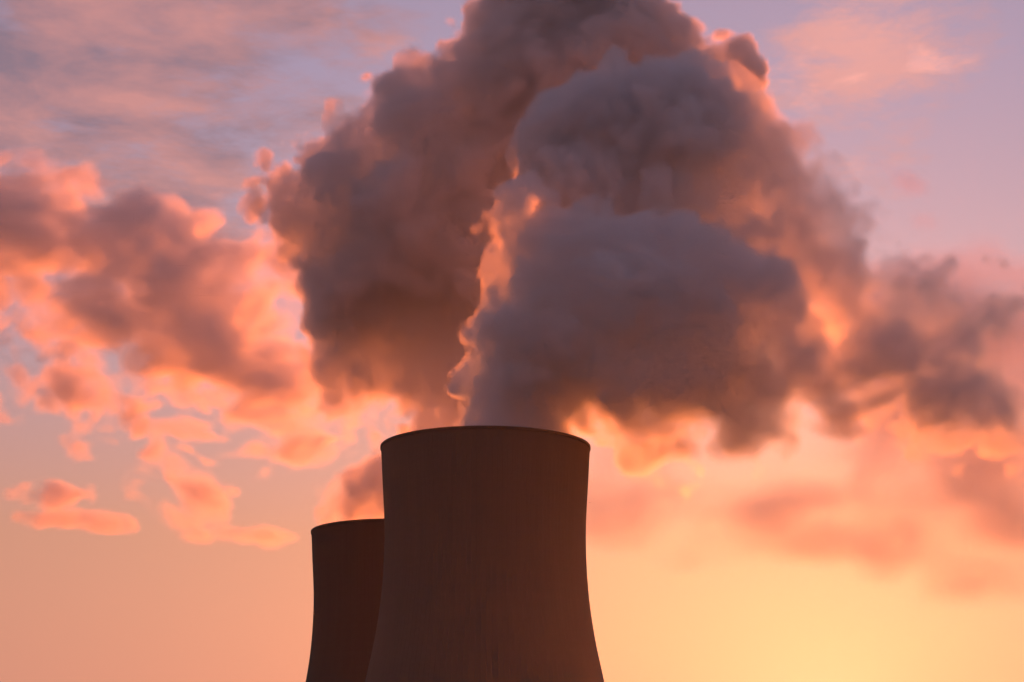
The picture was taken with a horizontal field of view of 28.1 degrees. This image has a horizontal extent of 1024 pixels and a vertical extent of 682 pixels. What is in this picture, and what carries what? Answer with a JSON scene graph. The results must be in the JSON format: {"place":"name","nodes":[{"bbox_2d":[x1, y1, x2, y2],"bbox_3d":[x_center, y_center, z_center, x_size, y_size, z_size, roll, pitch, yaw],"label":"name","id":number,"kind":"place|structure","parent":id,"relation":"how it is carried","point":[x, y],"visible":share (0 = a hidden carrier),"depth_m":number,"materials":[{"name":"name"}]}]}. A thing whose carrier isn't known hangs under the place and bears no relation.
{"place":"outdoors","nodes":[
{"label":"outdoors","id":0,"kind":"place"},
{"bbox_2d":[365,425,603,681],"bbox_3d":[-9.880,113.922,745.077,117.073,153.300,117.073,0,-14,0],"label":"cooling tower","id":1,"kind":"structure","parent":0,"point":[485,572],"depth_m":722.53,"materials":[{"name":"concrete"}]},
{"bbox_2d":[0,0,1023,681],"label":"sky","id":2,"kind":"structure","parent":0,"point":[763,258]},
{"label":"ground","id":3,"kind":"structure","parent":0,"visible":0},
{"bbox_2d":[306,518,383,681],"bbox_3d":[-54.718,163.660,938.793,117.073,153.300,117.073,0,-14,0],"label":"cooling tower","id":4,"kind":"structure","parent":3,"relation":"on","point":[348,559],"depth_m":919.29,"materials":[{"name":"concrete"}]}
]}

